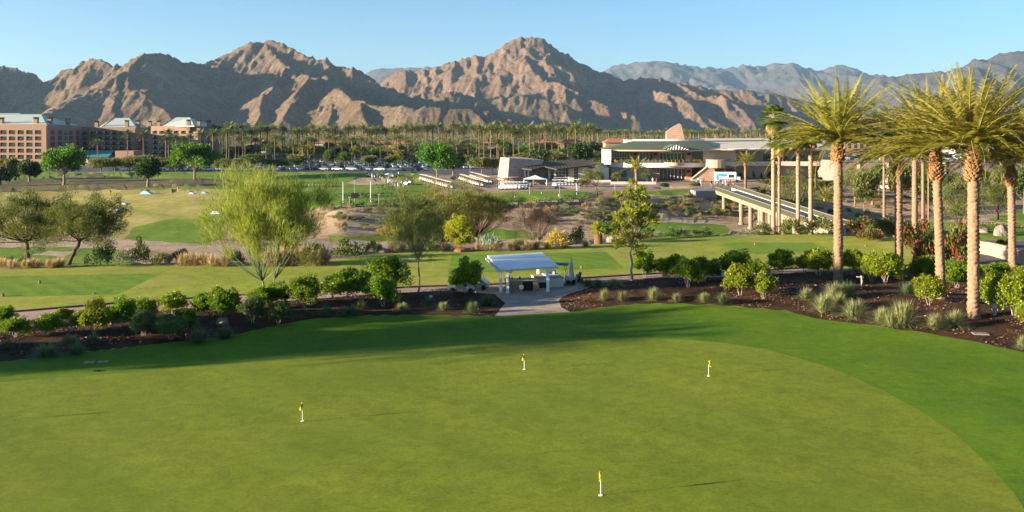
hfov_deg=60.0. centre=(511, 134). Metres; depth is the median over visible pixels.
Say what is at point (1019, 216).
lawn
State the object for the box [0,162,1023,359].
desert ground
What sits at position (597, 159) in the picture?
garden tree
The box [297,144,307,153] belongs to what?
date palm
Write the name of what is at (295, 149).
background tree
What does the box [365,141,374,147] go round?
date palm
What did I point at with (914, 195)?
date palm
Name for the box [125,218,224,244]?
green bank
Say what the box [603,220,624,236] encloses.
bush
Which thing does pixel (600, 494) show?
putting flag
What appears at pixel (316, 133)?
date palm
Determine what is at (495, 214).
mesquite tree
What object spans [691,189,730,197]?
bridge abutment
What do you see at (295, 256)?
grass tuft
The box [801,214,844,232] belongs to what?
bush
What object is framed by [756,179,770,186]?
slope tree
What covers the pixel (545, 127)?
date palm
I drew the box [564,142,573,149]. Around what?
background tree
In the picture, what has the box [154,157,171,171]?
car park tree
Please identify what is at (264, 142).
background tree
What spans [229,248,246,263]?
bush
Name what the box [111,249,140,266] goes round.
bush
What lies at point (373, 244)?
bush
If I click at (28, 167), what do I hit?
shade tree
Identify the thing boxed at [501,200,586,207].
rock wall
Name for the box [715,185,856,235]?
bridge
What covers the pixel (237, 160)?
car park tree
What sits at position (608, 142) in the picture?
villa
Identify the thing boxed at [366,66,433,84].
mountain
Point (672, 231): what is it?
bush
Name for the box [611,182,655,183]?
wall
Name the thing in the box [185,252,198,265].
grass tuft
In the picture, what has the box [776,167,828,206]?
desert tree
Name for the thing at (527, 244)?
grass tuft
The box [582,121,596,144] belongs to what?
date palm
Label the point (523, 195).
short game lawn
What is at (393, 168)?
parked car
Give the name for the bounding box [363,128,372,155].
date palm
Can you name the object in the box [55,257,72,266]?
grass tuft
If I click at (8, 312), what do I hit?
round shrub
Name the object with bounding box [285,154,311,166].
car park tree
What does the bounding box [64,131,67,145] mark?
stair window
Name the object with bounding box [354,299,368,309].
grass tuft
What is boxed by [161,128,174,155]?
date palm
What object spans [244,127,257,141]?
date palm
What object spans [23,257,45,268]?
grass tuft
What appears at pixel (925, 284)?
round shrub
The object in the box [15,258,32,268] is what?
grass tuft
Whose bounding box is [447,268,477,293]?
golf cart
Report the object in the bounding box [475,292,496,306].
grass tuft
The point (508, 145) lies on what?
background tree
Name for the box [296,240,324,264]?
bush
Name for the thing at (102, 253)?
bush
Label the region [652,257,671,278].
round shrub
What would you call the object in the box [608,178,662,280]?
compound leaved tree
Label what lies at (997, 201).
desert tree
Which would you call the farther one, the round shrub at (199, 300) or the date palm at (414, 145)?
the date palm at (414, 145)
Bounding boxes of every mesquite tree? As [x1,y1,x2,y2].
[0,188,71,266]
[36,180,134,264]
[370,189,454,248]
[392,177,498,245]
[440,185,517,241]
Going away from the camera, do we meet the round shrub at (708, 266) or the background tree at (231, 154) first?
the round shrub at (708, 266)
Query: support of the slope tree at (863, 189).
on the desert ground at (729, 222)
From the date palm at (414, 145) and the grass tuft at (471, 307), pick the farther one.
the date palm at (414, 145)
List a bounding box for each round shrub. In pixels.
[0,305,19,321]
[0,315,33,337]
[32,312,67,334]
[55,308,75,319]
[67,308,85,330]
[77,295,113,333]
[108,294,137,326]
[129,308,158,335]
[134,296,160,314]
[151,313,189,339]
[155,289,189,312]
[173,307,198,330]
[189,291,210,316]
[205,285,242,316]
[236,295,266,323]
[244,286,275,304]
[263,280,291,302]
[267,300,294,323]
[286,272,322,307]
[319,275,336,297]
[326,267,372,300]
[361,255,414,287]
[361,275,402,306]
[447,255,482,292]
[633,249,656,277]
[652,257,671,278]
[665,252,685,277]
[668,257,706,286]
[693,256,720,277]
[707,258,723,279]
[716,248,751,270]
[719,262,759,295]
[746,258,770,272]
[750,267,778,298]
[765,248,798,273]
[793,254,810,272]
[801,247,833,275]
[843,249,862,274]
[857,250,886,280]
[865,250,906,282]
[908,254,935,276]
[911,273,947,304]
[934,260,950,282]
[945,257,967,287]
[979,264,996,277]
[979,269,1012,312]
[988,261,1013,275]
[993,270,1023,315]
[1010,264,1023,279]
[1012,303,1023,321]
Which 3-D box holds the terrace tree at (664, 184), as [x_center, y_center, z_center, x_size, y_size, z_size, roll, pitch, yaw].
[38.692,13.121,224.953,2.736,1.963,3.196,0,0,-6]
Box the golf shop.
[497,157,608,181]
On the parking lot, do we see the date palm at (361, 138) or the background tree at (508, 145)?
the date palm at (361, 138)
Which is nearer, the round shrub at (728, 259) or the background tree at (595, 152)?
the round shrub at (728, 259)
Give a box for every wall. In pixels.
[327,203,399,210]
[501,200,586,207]
[554,186,579,187]
[591,180,610,181]
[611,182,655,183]
[671,186,691,188]
[979,241,1023,264]
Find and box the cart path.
[15,268,814,320]
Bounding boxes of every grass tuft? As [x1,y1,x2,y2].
[0,255,10,266]
[0,258,19,268]
[0,337,19,350]
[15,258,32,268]
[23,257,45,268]
[24,341,64,360]
[39,258,60,268]
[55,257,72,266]
[56,333,83,347]
[62,341,89,356]
[84,333,102,345]
[171,251,190,266]
[179,325,214,346]
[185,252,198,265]
[195,251,215,264]
[199,252,220,266]
[212,324,238,340]
[214,255,232,267]
[251,248,277,266]
[268,246,293,266]
[277,247,298,266]
[288,248,309,265]
[303,247,329,267]
[315,245,337,265]
[318,304,333,315]
[332,305,350,316]
[347,304,360,316]
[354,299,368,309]
[386,243,399,252]
[393,302,410,312]
[396,243,406,251]
[420,296,437,307]
[435,301,449,309]
[442,242,453,250]
[465,300,481,313]
[474,241,481,250]
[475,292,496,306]
[479,243,490,250]
[491,241,501,250]
[504,242,512,250]
[513,244,522,250]
[520,239,533,250]
[530,239,542,248]
[557,238,572,247]
[573,278,595,285]
[580,239,592,246]
[588,278,605,287]
[596,288,613,301]
[602,277,624,287]
[612,290,630,301]
[644,287,663,300]
[668,292,686,302]
[696,292,713,303]
[710,292,732,304]
[793,286,818,300]
[804,290,842,316]
[816,280,857,301]
[827,298,873,321]
[828,291,849,309]
[836,281,866,299]
[858,305,893,326]
[867,296,927,330]
[875,309,902,328]
[889,282,914,296]
[914,311,952,330]
[940,309,974,328]
[1012,334,1023,349]
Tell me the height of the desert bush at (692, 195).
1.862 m
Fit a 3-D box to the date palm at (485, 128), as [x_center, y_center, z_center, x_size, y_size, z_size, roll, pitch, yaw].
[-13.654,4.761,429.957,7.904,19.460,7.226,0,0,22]
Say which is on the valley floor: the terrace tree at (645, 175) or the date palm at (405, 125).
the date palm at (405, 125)
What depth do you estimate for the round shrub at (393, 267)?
76.83 m
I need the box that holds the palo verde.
[192,160,340,286]
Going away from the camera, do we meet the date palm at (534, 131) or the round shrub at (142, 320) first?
the round shrub at (142, 320)
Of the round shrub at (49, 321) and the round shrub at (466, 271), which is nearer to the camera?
the round shrub at (49, 321)
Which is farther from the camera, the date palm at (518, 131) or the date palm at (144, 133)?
the date palm at (144, 133)
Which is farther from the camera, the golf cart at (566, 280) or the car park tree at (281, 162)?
the car park tree at (281, 162)
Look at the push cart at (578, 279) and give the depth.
82.25 m
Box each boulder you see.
[216,317,228,324]
[377,248,390,253]
[454,247,469,251]
[573,238,582,243]
[605,236,616,241]
[979,227,989,232]
[993,225,1007,235]
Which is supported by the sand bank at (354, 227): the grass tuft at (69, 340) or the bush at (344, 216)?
the bush at (344, 216)
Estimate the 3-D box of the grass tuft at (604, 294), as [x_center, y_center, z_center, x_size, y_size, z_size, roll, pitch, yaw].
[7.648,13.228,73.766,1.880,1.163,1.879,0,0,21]
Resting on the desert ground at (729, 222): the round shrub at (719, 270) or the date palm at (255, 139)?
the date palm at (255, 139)
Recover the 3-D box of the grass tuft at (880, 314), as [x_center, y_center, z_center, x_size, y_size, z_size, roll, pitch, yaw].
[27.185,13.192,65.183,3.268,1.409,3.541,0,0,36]
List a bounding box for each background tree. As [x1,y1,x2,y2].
[221,150,239,156]
[228,145,254,154]
[249,145,265,153]
[261,141,271,154]
[261,144,280,158]
[276,142,289,157]
[286,145,300,153]
[294,143,326,157]
[316,145,327,158]
[323,142,336,148]
[330,145,350,154]
[338,140,359,153]
[348,145,364,154]
[349,146,368,157]
[362,150,390,155]
[381,147,394,154]
[390,142,408,152]
[405,142,423,156]
[447,143,460,152]
[459,140,472,149]
[461,147,482,154]
[482,148,501,154]
[496,139,512,150]
[500,146,517,156]
[514,144,528,152]
[527,143,541,149]
[530,142,549,149]
[544,142,557,150]
[550,148,570,153]
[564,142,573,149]
[582,141,601,155]
[591,148,601,155]
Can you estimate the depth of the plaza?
242.12 m
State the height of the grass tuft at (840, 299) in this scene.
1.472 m
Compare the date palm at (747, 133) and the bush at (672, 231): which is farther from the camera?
the date palm at (747, 133)
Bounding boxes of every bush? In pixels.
[83,243,115,266]
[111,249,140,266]
[131,235,150,263]
[148,252,173,265]
[169,248,188,261]
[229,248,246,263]
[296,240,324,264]
[330,236,374,257]
[333,212,346,221]
[363,206,373,211]
[364,238,381,252]
[376,225,396,235]
[417,238,436,250]
[433,242,453,250]
[476,232,501,249]
[498,240,505,249]
[511,238,530,246]
[543,227,570,248]
[564,210,574,214]
[567,225,584,242]
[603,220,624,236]
[609,195,616,201]
[651,231,664,237]
[664,226,682,236]
[679,228,689,236]
[684,201,693,206]
[686,192,697,198]
[691,226,713,234]
[730,228,761,234]
[750,221,778,233]
[780,216,804,233]
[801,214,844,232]
[827,208,833,213]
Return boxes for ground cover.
[83,361,95,363]
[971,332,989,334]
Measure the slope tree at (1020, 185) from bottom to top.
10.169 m
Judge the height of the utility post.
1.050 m
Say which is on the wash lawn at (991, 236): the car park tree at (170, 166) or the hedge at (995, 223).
the hedge at (995, 223)
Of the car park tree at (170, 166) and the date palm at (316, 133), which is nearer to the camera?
the car park tree at (170, 166)
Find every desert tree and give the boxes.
[580,163,604,197]
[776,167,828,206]
[830,165,867,206]
[926,174,993,228]
[979,180,1017,219]
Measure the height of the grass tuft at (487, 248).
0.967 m
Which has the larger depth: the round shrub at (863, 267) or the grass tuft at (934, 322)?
the round shrub at (863, 267)
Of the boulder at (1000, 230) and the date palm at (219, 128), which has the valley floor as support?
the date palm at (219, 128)
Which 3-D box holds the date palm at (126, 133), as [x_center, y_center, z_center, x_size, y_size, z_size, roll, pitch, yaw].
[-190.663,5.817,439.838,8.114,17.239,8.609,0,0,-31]
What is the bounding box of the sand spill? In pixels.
[32,251,71,256]
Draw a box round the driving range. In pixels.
[12,171,438,224]
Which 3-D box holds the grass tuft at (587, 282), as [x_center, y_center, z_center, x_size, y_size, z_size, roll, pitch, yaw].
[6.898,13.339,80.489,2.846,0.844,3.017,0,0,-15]
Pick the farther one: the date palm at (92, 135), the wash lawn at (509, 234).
the date palm at (92, 135)
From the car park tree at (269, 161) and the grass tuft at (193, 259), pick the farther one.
the car park tree at (269, 161)
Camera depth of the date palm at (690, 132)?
644.97 m
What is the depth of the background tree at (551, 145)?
579.11 m
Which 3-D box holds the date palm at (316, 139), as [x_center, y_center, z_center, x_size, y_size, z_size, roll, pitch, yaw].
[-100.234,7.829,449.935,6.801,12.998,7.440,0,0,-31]
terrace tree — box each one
[575,179,590,186]
[611,172,624,181]
[640,173,653,181]
[660,183,668,186]
[689,182,700,186]
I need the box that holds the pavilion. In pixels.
[485,252,557,293]
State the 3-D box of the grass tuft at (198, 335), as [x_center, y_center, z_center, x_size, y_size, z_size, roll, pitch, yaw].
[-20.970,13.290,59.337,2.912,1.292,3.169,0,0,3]
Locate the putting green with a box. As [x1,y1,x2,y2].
[0,338,1023,511]
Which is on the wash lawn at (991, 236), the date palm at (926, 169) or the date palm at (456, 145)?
the date palm at (926, 169)
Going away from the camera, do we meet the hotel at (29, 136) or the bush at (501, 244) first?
the bush at (501, 244)
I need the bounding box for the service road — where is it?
[957,240,1023,265]
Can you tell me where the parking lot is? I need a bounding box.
[43,159,606,174]
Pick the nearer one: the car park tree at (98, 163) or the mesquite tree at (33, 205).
the mesquite tree at (33, 205)
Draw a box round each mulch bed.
[0,290,504,361]
[559,269,1023,351]
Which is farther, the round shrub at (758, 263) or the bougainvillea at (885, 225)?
the bougainvillea at (885, 225)
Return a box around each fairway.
[0,188,264,239]
[0,235,912,309]
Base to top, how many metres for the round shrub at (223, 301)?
2.693 m
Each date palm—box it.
[85,132,98,150]
[89,138,103,157]
[120,129,133,155]
[135,128,150,154]
[156,134,175,157]
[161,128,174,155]
[170,134,181,144]
[173,134,189,145]
[184,133,196,141]
[194,128,208,142]
[205,128,220,165]
[214,131,225,150]
[215,124,226,155]
[218,125,235,157]
[223,144,232,149]
[224,120,233,133]
[230,128,242,157]
[232,136,244,156]
[236,122,247,156]
[238,127,250,138]
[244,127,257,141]
[250,136,260,153]
[252,121,264,152]
[253,122,266,154]
[259,124,273,156]
[268,123,278,144]
[268,132,281,158]
[277,123,286,156]
[277,135,286,158]
[278,127,289,155]
[287,142,299,153]
[288,127,298,142]
[291,126,304,143]
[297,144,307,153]
[300,127,313,155]
[300,133,313,161]
[305,122,317,156]
[310,126,319,138]
[310,137,319,161]
[313,125,322,154]
[319,125,332,147]
[322,133,333,149]
[328,135,339,161]
[329,122,341,145]
[336,129,345,142]
[337,140,347,151]
[342,122,355,147]
[347,135,359,160]
[349,124,360,155]
[355,121,369,155]
[357,135,367,157]
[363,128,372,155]
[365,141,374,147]
[370,126,379,142]
[373,140,386,160]
[378,126,391,156]
[382,140,392,155]
[387,126,398,154]
[392,132,405,150]
[400,121,409,133]
[404,138,411,157]
[405,123,417,156]
[409,143,420,162]
[413,122,425,155]
[420,124,428,142]
[421,122,432,142]
[429,122,436,143]
[432,122,443,142]
[440,126,452,138]
[445,138,453,147]
[447,120,458,142]
[451,143,461,151]
[455,121,461,143]
[457,123,467,155]
[462,143,473,152]
[465,122,474,143]
[472,122,484,156]
[472,140,481,156]
[476,125,489,137]
[482,120,498,158]
[489,137,507,171]
[491,125,502,137]
[496,121,511,156]
[506,124,519,155]
[511,125,525,151]
[522,121,538,149]
[526,124,542,148]
[535,124,544,148]
[538,122,553,148]
[544,120,556,132]
[551,122,565,151]
[551,128,560,148]
[561,126,573,138]
[567,120,583,143]
[578,123,592,138]
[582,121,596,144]
[594,126,602,142]
[603,129,615,138]
[613,128,624,138]
[622,156,652,189]
[651,130,662,138]
[686,129,697,138]
[700,130,709,137]
[731,151,758,188]
[742,129,750,137]
[746,69,922,280]
[752,127,762,137]
[820,100,965,278]
[839,73,1023,299]
[863,58,1023,319]
[869,140,885,218]
[906,156,925,227]
[911,157,917,231]
[917,161,929,221]
[943,105,1023,274]
[958,103,1023,175]
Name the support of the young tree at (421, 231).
on the mulch bed at (241, 323)
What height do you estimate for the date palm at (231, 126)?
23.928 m
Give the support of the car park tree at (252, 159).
on the parking lot
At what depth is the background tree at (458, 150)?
484.12 m
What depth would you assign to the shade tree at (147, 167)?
224.48 m
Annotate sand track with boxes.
[568,212,723,223]
[682,202,753,208]
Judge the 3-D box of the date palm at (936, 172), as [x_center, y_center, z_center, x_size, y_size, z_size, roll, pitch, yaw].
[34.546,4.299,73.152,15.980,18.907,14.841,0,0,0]
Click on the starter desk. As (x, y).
(539, 182)
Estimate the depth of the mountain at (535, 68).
5206.00 m
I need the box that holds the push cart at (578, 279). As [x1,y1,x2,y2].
[572,272,583,284]
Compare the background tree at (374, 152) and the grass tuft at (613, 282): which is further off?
the background tree at (374, 152)
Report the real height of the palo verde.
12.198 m
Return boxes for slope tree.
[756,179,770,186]
[769,175,791,188]
[800,179,825,192]
[820,180,833,189]
[850,170,881,214]
[859,168,880,197]
[871,163,888,185]
[886,166,911,190]
[887,173,911,192]
[888,172,903,192]
[910,171,942,213]
[942,172,966,197]
[979,171,991,185]
[988,164,1015,197]
[1006,170,1023,213]
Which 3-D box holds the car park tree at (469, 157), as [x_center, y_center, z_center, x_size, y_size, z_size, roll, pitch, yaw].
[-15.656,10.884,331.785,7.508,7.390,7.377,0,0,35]
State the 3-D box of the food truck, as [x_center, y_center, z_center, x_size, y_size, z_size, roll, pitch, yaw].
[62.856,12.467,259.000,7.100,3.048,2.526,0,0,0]
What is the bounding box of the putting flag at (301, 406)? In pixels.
[299,401,303,421]
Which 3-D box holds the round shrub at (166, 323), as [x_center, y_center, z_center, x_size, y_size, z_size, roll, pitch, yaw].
[-23.084,13.032,59.992,2.467,1.884,2.711,0,0,-24]
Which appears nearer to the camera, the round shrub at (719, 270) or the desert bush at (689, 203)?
the round shrub at (719, 270)
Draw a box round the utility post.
[991,302,997,315]
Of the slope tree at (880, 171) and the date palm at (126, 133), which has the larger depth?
the date palm at (126, 133)
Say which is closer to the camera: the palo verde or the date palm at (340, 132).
the palo verde
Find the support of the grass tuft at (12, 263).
on the wash lawn at (78, 259)
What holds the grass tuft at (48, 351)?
on the mulch bed at (241, 323)
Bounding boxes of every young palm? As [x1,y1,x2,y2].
[756,185,770,193]
[808,184,833,203]
[856,190,887,205]
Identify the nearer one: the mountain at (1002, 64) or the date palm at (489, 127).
the date palm at (489, 127)
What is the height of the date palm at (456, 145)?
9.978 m
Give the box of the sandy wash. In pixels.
[0,235,406,252]
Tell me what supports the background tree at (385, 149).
on the valley floor
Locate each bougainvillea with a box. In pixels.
[843,215,881,234]
[855,224,883,240]
[874,217,894,234]
[892,217,930,248]
[911,224,934,259]
[930,218,967,264]
[996,239,1007,245]
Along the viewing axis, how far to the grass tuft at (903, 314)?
64.04 m
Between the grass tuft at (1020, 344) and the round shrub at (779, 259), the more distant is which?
the round shrub at (779, 259)
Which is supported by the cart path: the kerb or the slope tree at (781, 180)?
the kerb
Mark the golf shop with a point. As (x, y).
(520, 168)
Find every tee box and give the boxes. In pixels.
[0,273,161,296]
[448,252,623,273]
[720,242,833,253]
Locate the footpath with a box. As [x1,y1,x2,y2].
[722,219,767,235]
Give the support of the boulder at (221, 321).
on the mulch bed at (241, 323)
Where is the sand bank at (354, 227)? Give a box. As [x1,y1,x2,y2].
[326,207,407,234]
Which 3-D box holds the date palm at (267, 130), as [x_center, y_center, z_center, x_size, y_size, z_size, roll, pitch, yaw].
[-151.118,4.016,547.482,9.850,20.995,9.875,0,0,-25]
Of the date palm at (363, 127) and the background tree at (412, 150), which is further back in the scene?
the date palm at (363, 127)
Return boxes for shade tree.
[0,156,20,173]
[0,166,20,185]
[16,157,42,181]
[40,143,90,184]
[132,155,164,186]
[167,141,222,178]
[415,141,462,176]
[443,152,465,175]
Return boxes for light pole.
[351,178,357,201]
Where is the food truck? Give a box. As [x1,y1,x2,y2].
[714,172,739,182]
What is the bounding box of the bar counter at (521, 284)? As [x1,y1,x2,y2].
[504,278,537,291]
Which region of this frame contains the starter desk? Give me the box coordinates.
[533,180,545,184]
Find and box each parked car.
[317,167,329,169]
[331,167,343,169]
[345,166,357,170]
[360,167,371,170]
[374,167,385,170]
[388,167,399,170]
[402,166,413,170]
[416,167,427,170]
[880,183,888,189]
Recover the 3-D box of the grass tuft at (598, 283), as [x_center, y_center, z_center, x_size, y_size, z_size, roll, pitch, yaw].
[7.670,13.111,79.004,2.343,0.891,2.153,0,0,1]
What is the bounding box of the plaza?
[422,176,850,194]
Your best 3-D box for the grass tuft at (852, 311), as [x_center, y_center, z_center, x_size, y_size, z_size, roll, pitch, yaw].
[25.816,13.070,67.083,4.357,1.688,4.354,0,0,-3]
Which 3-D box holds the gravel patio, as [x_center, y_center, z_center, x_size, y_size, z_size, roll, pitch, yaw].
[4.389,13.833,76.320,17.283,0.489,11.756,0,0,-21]
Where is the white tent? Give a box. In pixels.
[524,175,546,185]
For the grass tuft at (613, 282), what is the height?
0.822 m
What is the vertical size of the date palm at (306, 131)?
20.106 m
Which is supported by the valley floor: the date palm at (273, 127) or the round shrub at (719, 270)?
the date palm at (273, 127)
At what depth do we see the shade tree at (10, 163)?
276.04 m
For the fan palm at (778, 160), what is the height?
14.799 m
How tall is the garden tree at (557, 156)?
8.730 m
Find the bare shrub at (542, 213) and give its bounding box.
[499,200,563,242]
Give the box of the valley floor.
[104,137,1016,161]
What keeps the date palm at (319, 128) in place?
on the valley floor
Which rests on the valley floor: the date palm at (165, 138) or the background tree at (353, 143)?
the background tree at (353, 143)
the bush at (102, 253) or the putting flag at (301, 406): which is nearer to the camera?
the putting flag at (301, 406)
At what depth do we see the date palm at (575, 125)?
374.30 m
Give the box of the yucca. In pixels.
[588,221,606,243]
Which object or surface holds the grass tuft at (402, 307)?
on the mulch bed at (241, 323)
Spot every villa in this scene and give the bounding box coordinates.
[300,141,338,145]
[365,141,407,147]
[482,142,496,148]
[528,141,560,154]
[559,139,582,156]
[602,139,625,146]
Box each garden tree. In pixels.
[517,148,552,161]
[547,151,570,160]
[568,141,587,159]
[582,141,593,160]
[591,156,601,165]
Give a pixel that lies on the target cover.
(145, 192)
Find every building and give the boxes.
[831,140,868,155]
[887,149,948,156]
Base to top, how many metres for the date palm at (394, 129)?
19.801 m
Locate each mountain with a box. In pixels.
[0,40,636,138]
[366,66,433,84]
[380,37,894,136]
[603,61,886,102]
[818,51,1023,126]
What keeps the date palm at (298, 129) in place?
on the valley floor
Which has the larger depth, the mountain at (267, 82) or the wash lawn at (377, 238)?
the mountain at (267, 82)
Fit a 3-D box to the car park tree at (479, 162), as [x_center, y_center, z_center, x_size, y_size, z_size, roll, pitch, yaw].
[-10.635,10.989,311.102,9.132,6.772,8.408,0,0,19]
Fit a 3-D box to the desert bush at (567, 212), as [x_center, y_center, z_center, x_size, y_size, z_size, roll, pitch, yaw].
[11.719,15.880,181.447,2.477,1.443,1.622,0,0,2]
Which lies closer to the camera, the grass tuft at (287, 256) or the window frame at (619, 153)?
the grass tuft at (287, 256)
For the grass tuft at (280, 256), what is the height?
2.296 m
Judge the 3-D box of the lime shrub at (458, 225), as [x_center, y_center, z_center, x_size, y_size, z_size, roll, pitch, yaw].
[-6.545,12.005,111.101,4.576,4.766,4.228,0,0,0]
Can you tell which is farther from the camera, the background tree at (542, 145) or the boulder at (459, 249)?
the background tree at (542, 145)
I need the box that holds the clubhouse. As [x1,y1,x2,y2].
[600,124,832,180]
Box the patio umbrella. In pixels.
[568,257,574,285]
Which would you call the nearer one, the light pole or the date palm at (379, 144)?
the light pole
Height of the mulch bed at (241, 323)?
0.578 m
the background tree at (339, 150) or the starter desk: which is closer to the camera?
the starter desk
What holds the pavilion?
on the gravel patio
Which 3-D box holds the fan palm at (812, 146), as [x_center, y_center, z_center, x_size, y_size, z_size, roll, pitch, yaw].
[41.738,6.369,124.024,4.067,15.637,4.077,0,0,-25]
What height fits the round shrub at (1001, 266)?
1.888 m
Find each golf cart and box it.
[446,181,455,188]
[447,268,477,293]
[464,267,489,289]
[475,179,484,186]
[485,176,493,182]
[549,262,570,284]
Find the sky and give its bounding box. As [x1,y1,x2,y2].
[0,0,1023,81]
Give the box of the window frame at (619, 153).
[612,151,684,160]
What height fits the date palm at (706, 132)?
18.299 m
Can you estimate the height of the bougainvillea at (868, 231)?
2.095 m
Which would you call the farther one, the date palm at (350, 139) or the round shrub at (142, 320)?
the date palm at (350, 139)
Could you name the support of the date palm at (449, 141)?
on the parking lot
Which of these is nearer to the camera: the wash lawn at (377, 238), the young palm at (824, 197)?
the wash lawn at (377, 238)
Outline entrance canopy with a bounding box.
[85,150,144,160]
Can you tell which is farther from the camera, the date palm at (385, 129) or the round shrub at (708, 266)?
the date palm at (385, 129)
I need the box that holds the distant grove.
[104,131,874,144]
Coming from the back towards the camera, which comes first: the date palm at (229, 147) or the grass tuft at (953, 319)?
the date palm at (229, 147)
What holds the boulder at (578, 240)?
on the desert ground at (729, 222)
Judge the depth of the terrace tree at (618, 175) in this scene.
261.22 m
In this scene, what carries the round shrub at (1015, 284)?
on the mulch bed at (994, 326)
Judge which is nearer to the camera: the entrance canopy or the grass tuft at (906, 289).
the grass tuft at (906, 289)
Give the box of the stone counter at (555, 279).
[531,273,563,287]
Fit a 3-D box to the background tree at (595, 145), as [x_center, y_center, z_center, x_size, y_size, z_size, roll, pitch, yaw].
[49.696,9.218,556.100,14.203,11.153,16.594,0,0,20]
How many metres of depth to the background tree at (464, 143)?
560.19 m
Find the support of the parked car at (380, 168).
on the parking lot
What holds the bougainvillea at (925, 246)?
on the desert ground at (729, 222)
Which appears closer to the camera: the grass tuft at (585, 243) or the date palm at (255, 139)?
the grass tuft at (585, 243)
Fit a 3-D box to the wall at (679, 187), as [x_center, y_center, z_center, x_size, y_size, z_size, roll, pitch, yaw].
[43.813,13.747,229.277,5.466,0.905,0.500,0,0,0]
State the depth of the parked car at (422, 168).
340.15 m
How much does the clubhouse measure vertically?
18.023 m
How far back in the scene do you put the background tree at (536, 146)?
490.25 m
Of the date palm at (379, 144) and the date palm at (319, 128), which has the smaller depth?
the date palm at (379, 144)
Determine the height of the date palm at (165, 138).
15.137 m
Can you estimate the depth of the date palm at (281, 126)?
563.47 m
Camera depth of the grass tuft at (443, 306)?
70.16 m
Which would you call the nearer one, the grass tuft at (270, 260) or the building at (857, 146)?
the grass tuft at (270, 260)
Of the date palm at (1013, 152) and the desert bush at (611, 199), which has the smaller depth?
the date palm at (1013, 152)
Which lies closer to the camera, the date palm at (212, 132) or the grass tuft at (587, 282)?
the grass tuft at (587, 282)
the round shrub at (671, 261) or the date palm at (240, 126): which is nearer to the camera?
the round shrub at (671, 261)
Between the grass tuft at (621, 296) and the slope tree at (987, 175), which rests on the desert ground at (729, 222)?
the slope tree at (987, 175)
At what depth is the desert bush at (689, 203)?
201.64 m
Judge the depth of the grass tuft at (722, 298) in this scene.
72.64 m
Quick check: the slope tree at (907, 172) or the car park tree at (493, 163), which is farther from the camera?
the car park tree at (493, 163)
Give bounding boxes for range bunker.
[347,178,398,184]
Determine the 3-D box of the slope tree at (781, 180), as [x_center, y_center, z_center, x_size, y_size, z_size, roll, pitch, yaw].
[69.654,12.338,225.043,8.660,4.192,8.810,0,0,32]
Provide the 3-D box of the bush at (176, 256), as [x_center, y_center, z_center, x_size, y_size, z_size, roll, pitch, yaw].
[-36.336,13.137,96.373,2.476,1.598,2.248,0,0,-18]
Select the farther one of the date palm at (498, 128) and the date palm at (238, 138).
the date palm at (238, 138)
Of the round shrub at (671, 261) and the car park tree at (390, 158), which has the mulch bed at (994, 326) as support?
the round shrub at (671, 261)
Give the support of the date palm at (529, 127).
on the parking lot
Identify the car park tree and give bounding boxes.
[85,157,117,172]
[108,157,122,171]
[117,155,140,171]
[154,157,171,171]
[164,162,185,171]
[211,158,231,172]
[230,158,248,168]
[238,153,265,166]
[262,159,278,166]
[274,158,291,165]
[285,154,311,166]
[322,149,336,162]
[337,151,351,167]
[359,155,376,166]
[382,154,397,166]
[394,149,408,164]
[406,157,418,163]
[464,154,475,171]
[467,157,491,173]
[486,157,499,169]
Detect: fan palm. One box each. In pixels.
[757,104,788,233]
[765,131,790,234]
[787,128,810,233]
[800,125,823,233]
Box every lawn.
[0,247,135,268]
[0,304,1023,507]
[329,234,398,241]
[448,190,592,203]
[476,228,546,238]
[626,222,730,239]
[755,217,1023,239]
[787,193,845,202]
[989,209,1023,224]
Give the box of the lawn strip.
[642,190,690,195]
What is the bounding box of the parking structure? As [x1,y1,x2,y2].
[813,157,1023,182]
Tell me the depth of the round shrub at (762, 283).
74.28 m
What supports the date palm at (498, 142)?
on the parking lot
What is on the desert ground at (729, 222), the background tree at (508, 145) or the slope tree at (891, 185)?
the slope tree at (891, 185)
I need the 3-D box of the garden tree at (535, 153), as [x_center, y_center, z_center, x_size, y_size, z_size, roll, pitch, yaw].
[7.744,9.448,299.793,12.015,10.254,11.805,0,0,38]
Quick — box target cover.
[140,191,153,193]
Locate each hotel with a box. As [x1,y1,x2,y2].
[0,113,83,161]
[82,118,151,156]
[151,117,218,155]
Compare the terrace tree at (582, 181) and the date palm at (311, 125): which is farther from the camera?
the date palm at (311, 125)
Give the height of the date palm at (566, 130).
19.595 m
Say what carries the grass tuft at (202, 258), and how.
on the desert ground at (729, 222)
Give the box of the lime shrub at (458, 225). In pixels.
[441,213,476,247]
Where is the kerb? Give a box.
[15,267,802,311]
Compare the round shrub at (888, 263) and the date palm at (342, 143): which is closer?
the round shrub at (888, 263)
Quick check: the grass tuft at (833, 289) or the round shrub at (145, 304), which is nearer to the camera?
the round shrub at (145, 304)
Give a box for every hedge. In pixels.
[284,160,405,167]
[334,191,395,198]
[338,197,401,206]
[372,182,396,190]
[497,191,602,202]
[944,219,1023,228]
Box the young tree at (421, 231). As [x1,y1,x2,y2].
[389,203,441,291]
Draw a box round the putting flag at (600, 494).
[599,469,602,495]
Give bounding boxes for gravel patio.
[457,282,603,315]
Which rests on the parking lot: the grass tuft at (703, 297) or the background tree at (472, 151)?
the background tree at (472, 151)
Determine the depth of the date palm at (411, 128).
552.78 m
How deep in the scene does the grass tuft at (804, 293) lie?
73.86 m
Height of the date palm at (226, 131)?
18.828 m

